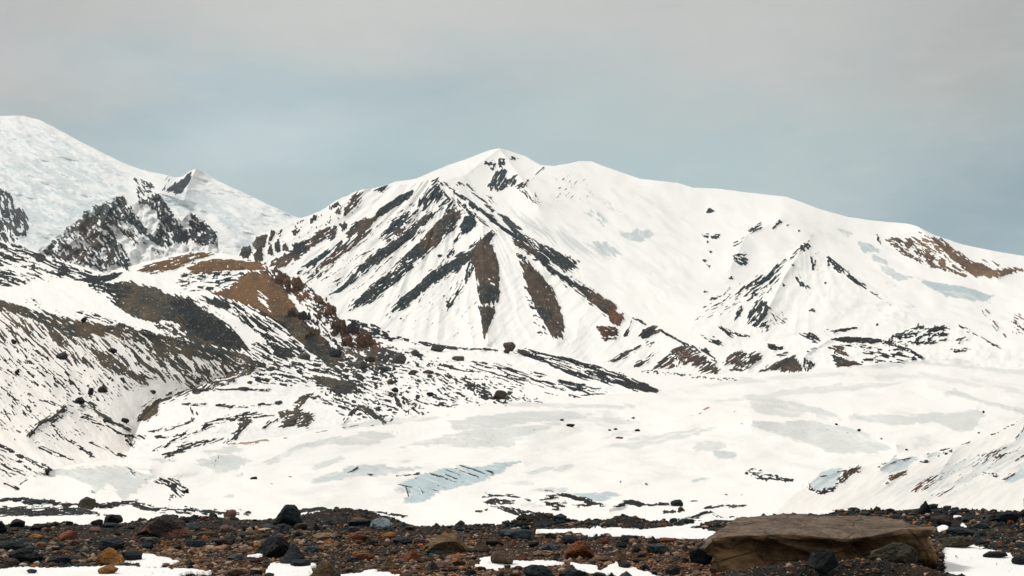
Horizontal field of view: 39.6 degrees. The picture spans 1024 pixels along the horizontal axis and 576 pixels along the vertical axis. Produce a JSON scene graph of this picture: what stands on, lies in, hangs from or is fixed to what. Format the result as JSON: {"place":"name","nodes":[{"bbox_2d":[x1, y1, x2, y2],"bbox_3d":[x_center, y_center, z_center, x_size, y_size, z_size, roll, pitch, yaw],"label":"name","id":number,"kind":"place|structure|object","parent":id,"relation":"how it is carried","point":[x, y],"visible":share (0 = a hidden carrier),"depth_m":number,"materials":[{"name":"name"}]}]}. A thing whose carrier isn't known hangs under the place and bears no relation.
{"place":"outdoors","nodes":[
{"label":"outdoors","id":0,"kind":"place"},
{"bbox_2d":[0,241,125,284],"bbox_3d":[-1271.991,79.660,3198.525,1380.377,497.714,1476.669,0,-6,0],"label":"dark slope","id":1,"kind":"structure","parent":0,"point":[20,265],"depth_m":3048.57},
{"bbox_2d":[0,300,258,489],"bbox_3d":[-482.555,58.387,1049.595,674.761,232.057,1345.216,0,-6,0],"label":"moraine","id":2,"kind":"structure","parent":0,"point":[47,422],"depth_m":897.77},
{"bbox_2d":[56,353,67,359],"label":"boulder","id":3,"kind":"object","parent":2,"relation":"on","point":[63,356],"visible":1,"depth_m":945.46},
{"bbox_2d":[74,397,84,403],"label":"boulder","id":4,"kind":"object","parent":2,"relation":"on","point":[80,400],"visible":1,"depth_m":801.94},
{"bbox_2d":[38,192,222,273],"bbox_3d":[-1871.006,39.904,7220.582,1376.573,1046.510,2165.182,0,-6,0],"label":"rocky ridge","id":5,"kind":"structure","parent":0,"point":[109,235],"depth_m":6786.65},
{"bbox_2d":[0,278,261,365],"bbox_3d":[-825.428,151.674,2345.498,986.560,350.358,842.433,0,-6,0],"label":"hill","id":6,"kind":"structure","parent":0,"point":[135,306],"depth_m":2230.41,"materials":[{"name":"snow"}]},
{"bbox_2d":[0,116,299,255],"bbox_3d":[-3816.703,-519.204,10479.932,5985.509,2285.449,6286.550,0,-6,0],"label":"mountain","id":7,"kind":"structure","parent":0,"point":[54,182],"depth_m":9586.95,"materials":[{"name":"snow"}]},
{"bbox_2d":[107,251,376,364],"bbox_3d":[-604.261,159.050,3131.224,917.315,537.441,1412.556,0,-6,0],"label":"hill","id":8,"kind":"structure","parent":0,"point":[249,303],"depth_m":2867.16,"materials":[{"name":"snow"}]},
{"bbox_2d":[274,272,289,282],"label":"crag","id":9,"kind":"structure","parent":8,"relation":"on","point":[283,277],"depth_m":3010.25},
{"bbox_2d":[285,308,296,316],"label":"crag","id":10,"kind":"structure","parent":8,"relation":"on","point":[291,312],"depth_m":2720.26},
{"bbox_2d":[283,277,309,292],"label":"crag","id":11,"kind":"structure","parent":8,"relation":"on","point":[297,283],"depth_m":2914.07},
{"bbox_2d":[298,311,310,320],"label":"crag","id":12,"kind":"structure","parent":8,"relation":"on","point":[304,316],"depth_m":2699.39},
{"bbox_2d":[304,327,320,338],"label":"crag","id":13,"kind":"structure","parent":8,"relation":"on","point":[312,331],"depth_m":2631.76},
{"bbox_2d":[313,295,326,305],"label":"crag","id":14,"kind":"structure","parent":8,"relation":"on","point":[319,299],"depth_m":2783.12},
{"bbox_2d":[322,302,336,316],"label":"crag","id":15,"kind":"structure","parent":8,"relation":"on","point":[330,309],"depth_m":2711.98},
{"bbox_2d":[331,319,346,336],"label":"crag","id":16,"kind":"structure","parent":8,"relation":"on","point":[339,326],"depth_m":2638.53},
{"bbox_2d":[341,336,352,346],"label":"crag","id":17,"kind":"structure","parent":8,"relation":"on","point":[347,341],"depth_m":2589.58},
{"bbox_2d":[347,321,359,334],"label":"crag","id":18,"kind":"structure","parent":8,"relation":"on","point":[352,328],"depth_m":2633.27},
{"bbox_2d":[355,333,382,349],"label":"crag","id":19,"kind":"structure","parent":8,"relation":"on","point":[366,341],"depth_m":2567.67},
{"bbox_2d":[127,341,662,457],"bbox_3d":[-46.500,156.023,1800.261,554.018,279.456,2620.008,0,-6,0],"label":"moraine","id":20,"kind":"structure","parent":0,"point":[294,396],"depth_m":1533.01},
{"bbox_2d":[297,352,309,359],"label":"boulder","id":21,"kind":"object","parent":20,"relation":"on","point":[304,356],"visible":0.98,"depth_m":1907.94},
{"bbox_2d":[329,348,341,357],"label":"boulder","id":22,"kind":"object","parent":20,"relation":"on","point":[335,353],"visible":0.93,"depth_m":2055.50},
{"bbox_2d":[355,360,367,368],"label":"boulder","id":23,"kind":"object","parent":20,"relation":"on","point":[359,364],"visible":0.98,"depth_m":1888.36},
{"bbox_2d":[376,366,391,370],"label":"boulder","id":24,"kind":"object","parent":20,"relation":"on","point":[386,368],"visible":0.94,"depth_m":1905.20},
{"bbox_2d":[392,353,406,363],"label":"boulder","id":25,"kind":"object","parent":20,"relation":"on","point":[399,358],"visible":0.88,"depth_m":2101.90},
{"bbox_2d":[431,344,445,351],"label":"boulder","id":26,"kind":"object","parent":20,"relation":"on","point":[437,347],"visible":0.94,"depth_m":2473.41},
{"bbox_2d":[493,390,506,398],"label":"boulder","id":27,"kind":"object","parent":20,"relation":"on","point":[500,394],"visible":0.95,"depth_m":1598.96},
{"bbox_2d":[503,342,515,350],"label":"boulder","id":28,"kind":"object","parent":20,"relation":"on","point":[510,346],"visible":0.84,"depth_m":2571.00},
{"bbox_2d":[239,177,708,371],"bbox_3d":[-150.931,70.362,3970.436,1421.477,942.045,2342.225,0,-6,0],"label":"mountain","id":29,"kind":"structure","parent":0,"point":[435,260],"depth_m":3666.04,"materials":[{"name":"snow"}]},
{"bbox_2d":[0,347,1023,526],"bbox_3d":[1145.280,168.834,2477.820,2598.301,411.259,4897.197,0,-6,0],"label":"glacier","id":30,"kind":"object","parent":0,"point":[755,444],"visible":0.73,"depth_m":611.54,"materials":[{"name":"snow"}]},
{"bbox_2d":[78,497,95,509],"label":"boulder","id":31,"kind":"object","parent":30,"relation":"on","point":[89,503],"visible":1,"depth_m":61.44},
{"bbox_2d":[670,499,682,505],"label":"boulder","id":32,"kind":"object","parent":30,"relation":"on","point":[677,502],"visible":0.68,"depth_m":261.76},
{"bbox_2d":[0,508,1023,575],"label":"ground","id":33,"kind":"structure","parent":0,"point":[971,560],"depth_m":17.38,"materials":[{"name":"gravel"}]},
{"bbox_2d":[0,521,6,533],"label":"boulder","id":34,"kind":"object","parent":33,"relation":"on","point":[3,528],"visible":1,"depth_m":21.59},
{"bbox_2d":[3,558,20,566],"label":"boulder","id":35,"kind":"object","parent":33,"relation":"on","point":[10,562],"visible":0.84,"depth_m":16.21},
{"bbox_2d":[0,540,24,549],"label":"boulder","id":36,"kind":"object","parent":33,"relation":"on","point":[13,545],"visible":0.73,"depth_m":18.13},
{"bbox_2d":[9,519,24,526],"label":"boulder","id":37,"kind":"object","parent":33,"relation":"on","point":[16,522],"visible":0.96,"depth_m":22.94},
{"bbox_2d":[7,548,44,562],"bbox_3d":[-5.649,3.123,16.499,0.411,0.228,0.328,0,-6,0],"label":"boulder","id":38,"kind":"object","parent":33,"relation":"on","point":[24,554],"visible":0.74,"depth_m":16.40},
{"bbox_2d":[30,523,46,530],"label":"boulder","id":39,"kind":"object","parent":33,"relation":"on","point":[38,527],"visible":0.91,"depth_m":21.93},
{"bbox_2d":[46,556,70,563],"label":"boulder","id":40,"kind":"object","parent":33,"relation":"on","point":[63,559],"visible":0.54,"depth_m":16.42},
{"bbox_2d":[58,530,77,540],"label":"boulder","id":41,"kind":"object","parent":33,"relation":"on","point":[67,534],"visible":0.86,"depth_m":20.18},
{"bbox_2d":[67,540,79,545],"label":"stone","id":42,"kind":"object","parent":33,"relation":"on","point":[72,542],"visible":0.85,"depth_m":19.13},
{"bbox_2d":[89,527,101,531],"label":"boulder","id":43,"kind":"object","parent":33,"relation":"on","point":[94,529],"visible":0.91,"depth_m":21.54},
{"bbox_2d":[90,519,102,525],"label":"stone","id":44,"kind":"object","parent":33,"relation":"on","point":[97,522],"visible":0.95,"depth_m":23.41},
{"bbox_2d":[97,564,118,573],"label":"boulder","id":45,"kind":"object","parent":33,"relation":"on","point":[110,569],"visible":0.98,"depth_m":15.20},
{"bbox_2d":[96,547,125,564],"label":"boulder","id":46,"kind":"object","parent":33,"relation":"on","point":[109,555],"visible":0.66,"depth_m":16.59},
{"bbox_2d":[98,536,124,550],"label":"boulder","id":47,"kind":"object","parent":33,"relation":"on","point":[115,542],"visible":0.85,"depth_m":18.54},
{"bbox_2d":[102,523,123,527],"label":"boulder","id":48,"kind":"object","parent":33,"relation":"on","point":[108,525],"visible":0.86,"depth_m":22.80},
{"bbox_2d":[103,514,122,522],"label":"boulder","id":49,"kind":"object","parent":33,"relation":"on","point":[111,518],"visible":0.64,"depth_m":24.63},
{"bbox_2d":[122,549,141,559],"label":"boulder","id":50,"kind":"object","parent":33,"relation":"on","point":[130,554],"visible":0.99,"depth_m":16.77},
{"bbox_2d":[137,537,161,545],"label":"boulder","id":51,"kind":"object","parent":33,"relation":"on","point":[151,540],"visible":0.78,"depth_m":19.26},
{"bbox_2d":[136,514,190,538],"bbox_3d":[-5.122,3.531,20.890,0.775,0.415,0.526,2,-6,-23],"label":"boulder","id":52,"kind":"object","parent":33,"relation":"on","point":[166,526],"visible":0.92,"depth_m":20.70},
{"bbox_2d":[186,523,200,530],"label":"boulder","id":53,"kind":"object","parent":33,"relation":"on","point":[196,527],"visible":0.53,"depth_m":22.12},
{"bbox_2d":[185,540,205,547],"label":"boulder","id":54,"kind":"object","parent":33,"relation":"on","point":[196,543],"visible":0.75,"depth_m":19.11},
{"bbox_2d":[202,547,218,552],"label":"boulder","id":55,"kind":"object","parent":33,"relation":"on","point":[212,549],"visible":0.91,"depth_m":18.34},
{"bbox_2d":[213,537,235,544],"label":"boulder","id":56,"kind":"object","parent":33,"relation":"on","point":[226,541],"visible":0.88,"depth_m":19.53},
{"bbox_2d":[220,524,235,531],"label":"boulder","id":57,"kind":"object","parent":33,"relation":"on","point":[226,528],"visible":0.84,"depth_m":21.76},
{"bbox_2d":[223,509,236,517],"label":"stone","id":58,"kind":"object","parent":33,"relation":"on","point":[231,513],"visible":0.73,"depth_m":24.80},
{"bbox_2d":[227,554,243,560],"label":"boulder","id":59,"kind":"object","parent":33,"relation":"on","point":[234,556],"visible":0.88,"depth_m":17.13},
{"bbox_2d":[224,569,247,575],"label":"boulder","id":60,"kind":"object","parent":33,"relation":"on","point":[233,572],"visible":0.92,"depth_m":15.11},
{"bbox_2d":[250,569,262,575],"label":"stone","id":61,"kind":"object","parent":33,"relation":"on","point":[253,572],"visible":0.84,"depth_m":15.76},
{"bbox_2d":[260,523,276,529],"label":"boulder","id":62,"kind":"object","parent":33,"relation":"on","point":[267,525],"visible":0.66,"depth_m":21.69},
{"bbox_2d":[254,534,289,557],"bbox_3d":[-2.954,3.237,17.674,0.371,0.352,0.386,4,-7,-36],"label":"boulder","id":63,"kind":"object","parent":33,"relation":"on","point":[276,545],"visible":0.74,"depth_m":17.59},
{"bbox_2d":[271,504,302,526],"bbox_3d":[-3.591,3.695,22.793,0.583,0.457,0.466,0,-6,0],"label":"boulder","id":64,"kind":"object","parent":33,"relation":"on","point":[288,514],"visible":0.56,"depth_m":22.62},
{"bbox_2d":[279,543,304,563],"bbox_3d":[-2.562,3.124,16.640,0.364,0.276,0.291,0,-6,0],"label":"boulder","id":65,"kind":"object","parent":33,"relation":"on","point":[294,552],"visible":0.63,"depth_m":16.55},
{"bbox_2d":[290,559,310,565],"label":"boulder","id":66,"kind":"object","parent":33,"relation":"on","point":[300,562],"visible":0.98,"depth_m":16.32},
{"bbox_2d":[294,522,307,529],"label":"boulder","id":67,"kind":"object","parent":33,"relation":"on","point":[303,525],"visible":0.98,"depth_m":21.96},
{"bbox_2d":[302,546,320,551],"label":"boulder","id":68,"kind":"object","parent":33,"relation":"on","point":[311,549],"visible":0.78,"depth_m":18.27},
{"bbox_2d":[309,560,338,575],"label":"boulder","id":69,"kind":"object","parent":33,"relation":"on","point":[324,568],"visible":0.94,"depth_m":14.90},
{"bbox_2d":[313,533,335,538],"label":"boulder","id":70,"kind":"object","parent":33,"relation":"on","point":[324,535],"visible":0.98,"depth_m":20.12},
{"bbox_2d":[346,557,359,562],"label":"boulder","id":71,"kind":"object","parent":33,"relation":"on","point":[354,559],"visible":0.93,"depth_m":17.28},
{"bbox_2d":[347,527,360,532],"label":"boulder","id":72,"kind":"object","parent":33,"relation":"on","point":[352,529],"visible":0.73,"depth_m":21.60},
{"bbox_2d":[349,532,368,541],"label":"boulder","id":73,"kind":"object","parent":33,"relation":"on","point":[357,536],"visible":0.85,"depth_m":19.86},
{"bbox_2d":[348,519,370,525],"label":"boulder","id":74,"kind":"object","parent":33,"relation":"on","point":[356,522],"visible":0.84,"depth_m":22.99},
{"bbox_2d":[355,553,373,559],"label":"boulder","id":75,"kind":"object","parent":33,"relation":"on","point":[364,556],"visible":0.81,"depth_m":17.43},
{"bbox_2d":[370,517,392,529],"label":"boulder","id":76,"kind":"object","parent":33,"relation":"on","point":[383,523],"visible":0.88,"depth_m":22.03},
{"bbox_2d":[381,532,395,537],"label":"boulder","id":77,"kind":"object","parent":33,"relation":"on","point":[390,535],"visible":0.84,"depth_m":20.47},
{"bbox_2d":[380,557,397,570],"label":"boulder","id":78,"kind":"object","parent":33,"relation":"on","point":[388,564],"visible":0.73,"depth_m":16.43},
{"bbox_2d":[387,569,401,574],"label":"boulder","id":79,"kind":"object","parent":33,"relation":"on","point":[394,571],"visible":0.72,"depth_m":15.50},
{"bbox_2d":[392,536,412,543],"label":"boulder","id":80,"kind":"object","parent":33,"relation":"on","point":[401,539],"visible":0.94,"depth_m":19.28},
{"bbox_2d":[403,550,421,561],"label":"boulder","id":81,"kind":"object","parent":33,"relation":"on","point":[412,554],"visible":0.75,"depth_m":17.20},
{"bbox_2d":[425,561,438,570],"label":"boulder","id":82,"kind":"object","parent":33,"relation":"on","point":[431,565],"visible":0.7,"depth_m":15.77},
{"bbox_2d":[430,550,448,554],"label":"boulder","id":83,"kind":"object","parent":33,"relation":"on","point":[438,552],"visible":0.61,"depth_m":17.88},
{"bbox_2d":[435,561,450,567],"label":"boulder","id":84,"kind":"object","parent":33,"relation":"on","point":[441,564],"visible":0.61,"depth_m":16.17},
{"bbox_2d":[423,532,467,553],"bbox_3d":[-0.838,3.275,18.125,0.599,0.314,0.480,0,-6,0],"label":"boulder","id":85,"kind":"object","parent":33,"relation":"on","point":[452,542],"visible":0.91,"depth_m":17.99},
{"bbox_2d":[453,560,465,565],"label":"stone","id":86,"kind":"object","parent":33,"relation":"on","point":[459,562],"visible":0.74,"depth_m":16.30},
{"bbox_2d":[473,539,489,552],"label":"boulder","id":87,"kind":"object","parent":33,"relation":"on","point":[480,546],"visible":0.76,"depth_m":18.29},
{"bbox_2d":[485,538,503,545],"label":"boulder","id":88,"kind":"object","parent":33,"relation":"on","point":[493,541],"visible":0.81,"depth_m":19.18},
{"bbox_2d":[491,551,513,563],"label":"boulder","id":89,"kind":"object","parent":33,"relation":"on","point":[501,557],"visible":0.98,"depth_m":16.31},
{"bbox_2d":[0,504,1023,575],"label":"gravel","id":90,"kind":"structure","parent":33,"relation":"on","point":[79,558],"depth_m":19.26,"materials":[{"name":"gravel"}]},
{"bbox_2d":[590,556,611,561],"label":"boulder","id":91,"kind":"object","parent":90,"relation":"on","point":[600,558],"visible":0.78,"depth_m":16.58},
{"bbox_2d":[505,529,531,539],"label":"boulder","id":92,"kind":"object","parent":33,"relation":"on","point":[522,534],"visible":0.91,"depth_m":20.20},
{"bbox_2d":[523,564,554,575],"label":"boulder","id":93,"kind":"object","parent":33,"relation":"on","point":[536,570],"visible":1,"depth_m":14.52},
{"bbox_2d":[532,550,553,556],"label":"boulder","id":94,"kind":"object","parent":33,"relation":"on","point":[545,553],"visible":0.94,"depth_m":17.78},
{"bbox_2d":[541,543,558,550],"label":"boulder","id":95,"kind":"object","parent":33,"relation":"on","point":[549,546],"visible":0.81,"depth_m":18.47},
{"bbox_2d":[562,535,579,543],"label":"boulder","id":96,"kind":"object","parent":33,"relation":"on","point":[566,539],"visible":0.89,"depth_m":19.54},
{"bbox_2d":[559,568,587,575],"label":"boulder","id":97,"kind":"object","parent":33,"relation":"on","point":[569,572],"visible":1,"depth_m":14.46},
{"bbox_2d":[565,541,593,558],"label":"boulder","id":98,"kind":"object","parent":33,"relation":"on","point":[577,549],"visible":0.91,"depth_m":17.23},
{"bbox_2d":[612,550,626,560],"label":"boulder","id":99,"kind":"object","parent":33,"relation":"on","point":[620,555],"visible":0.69,"depth_m":17.14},
{"bbox_2d":[618,561,631,567],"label":"boulder","id":100,"kind":"object","parent":33,"relation":"on","point":[624,564],"visible":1,"depth_m":15.94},
{"bbox_2d":[621,535,638,541],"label":"boulder","id":101,"kind":"object","parent":33,"relation":"on","point":[625,538],"visible":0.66,"depth_m":19.66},
{"bbox_2d":[645,544,669,553],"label":"boulder","id":102,"kind":"object","parent":33,"relation":"on","point":[658,548],"visible":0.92,"depth_m":17.84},
{"bbox_2d":[658,538,675,542],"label":"boulder","id":103,"kind":"object","parent":33,"relation":"on","point":[665,540],"visible":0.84,"depth_m":19.52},
{"bbox_2d":[665,564,681,574],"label":"boulder","id":104,"kind":"object","parent":33,"relation":"on","point":[673,569],"visible":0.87,"depth_m":15.74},
{"bbox_2d":[669,555,689,562],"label":"boulder","id":105,"kind":"object","parent":33,"relation":"on","point":[679,558],"visible":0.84,"depth_m":16.82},
{"bbox_2d":[689,546,712,564],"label":"boulder","id":106,"kind":"object","parent":33,"relation":"on","point":[698,555],"visible":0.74,"depth_m":16.74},
{"bbox_2d":[700,514,940,572],"bbox_3d":[3.529,3.048,16.815,2.873,0.636,2.469,0,-6,0],"label":"slab boulder","id":107,"kind":"object","parent":33,"relation":"on","point":[747,542],"visible":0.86,"depth_m":15.89,"materials":[{"name":"stone"}]},
{"bbox_2d":[808,549,837,575],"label":"boulder","id":108,"kind":"object","parent":33,"relation":"on","point":[823,562],"visible":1,"depth_m":13.94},
{"bbox_2d":[869,542,917,564],"bbox_3d":[4.014,2.824,14.942,0.445,0.301,0.407,-4,-7,35],"label":"boulder","id":109,"kind":"object","parent":33,"relation":"on","point":[899,553],"visible":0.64,"depth_m":14.81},
{"bbox_2d":[918,503,929,513],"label":"boulder","id":110,"kind":"object","parent":33,"relation":"on","point":[924,508],"visible":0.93,"depth_m":26.25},
{"bbox_2d":[931,514,952,525],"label":"boulder","id":111,"kind":"object","parent":33,"relation":"on","point":[944,519],"visible":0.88,"depth_m":22.82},
{"bbox_2d":[938,536,973,547],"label":"boulder","id":112,"kind":"object","parent":33,"relation":"on","point":[959,541],"visible":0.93,"depth_m":18.32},
{"bbox_2d":[945,527,973,536],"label":"boulder","id":113,"kind":"object","parent":33,"relation":"on","point":[958,531],"visible":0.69,"depth_m":20.92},
{"bbox_2d":[972,523,989,528],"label":"boulder","id":114,"kind":"object","parent":33,"relation":"on","point":[982,525],"visible":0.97,"depth_m":22.62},
{"bbox_2d":[983,551,1007,557],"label":"boulder","id":115,"kind":"object","parent":33,"relation":"on","point":[993,554],"visible":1,"depth_m":16.70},
{"bbox_2d":[989,511,1021,523],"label":"boulder","id":116,"kind":"object","parent":33,"relation":"on","point":[1005,516],"visible":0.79,"depth_m":23.56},
{"bbox_2d":[1011,556,1023,564],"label":"boulder","id":117,"kind":"object","parent":33,"relation":"on","point":[1017,560],"visible":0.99,"depth_m":16.16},
{"bbox_2d":[0,0,1023,255],"label":"sky","id":118,"kind":"structure","parent":0,"point":[911,112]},
{"bbox_2d":[609,368,740,389],"bbox_3d":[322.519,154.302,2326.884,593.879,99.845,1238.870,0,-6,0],"label":"valley floor","id":119,"kind":"structure","parent":0,"point":[664,379],"depth_m":2533.40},
{"bbox_2d":[386,148,1023,348],"bbox_3d":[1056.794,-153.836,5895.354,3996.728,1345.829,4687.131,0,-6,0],"label":"mountain","id":120,"kind":"structure","parent":0,"point":[676,261],"depth_m":5769.52,"materials":[{"name":"snow"}]},
{"bbox_2d":[678,242,926,360],"bbox_3d":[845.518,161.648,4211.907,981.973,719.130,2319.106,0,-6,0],"label":"mountain","id":121,"kind":"structure","parent":0,"point":[805,287],"depth_m":4003.61,"materials":[{"name":"snow"}]},
{"bbox_2d":[693,324,1023,372],"bbox_3d":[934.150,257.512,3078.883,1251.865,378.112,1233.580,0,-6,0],"label":"hill","id":122,"kind":"structure","parent":0,"point":[945,344],"depth_m":2904.23,"materials":[{"name":"snow"}]},
{"bbox_2d":[774,416,1023,513],"bbox_3d":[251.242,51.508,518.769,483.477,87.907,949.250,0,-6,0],"label":"snow bank","id":123,"kind":"structure","parent":0,"point":[986,472],"depth_m":287.68,"materials":[{"name":"snow"}]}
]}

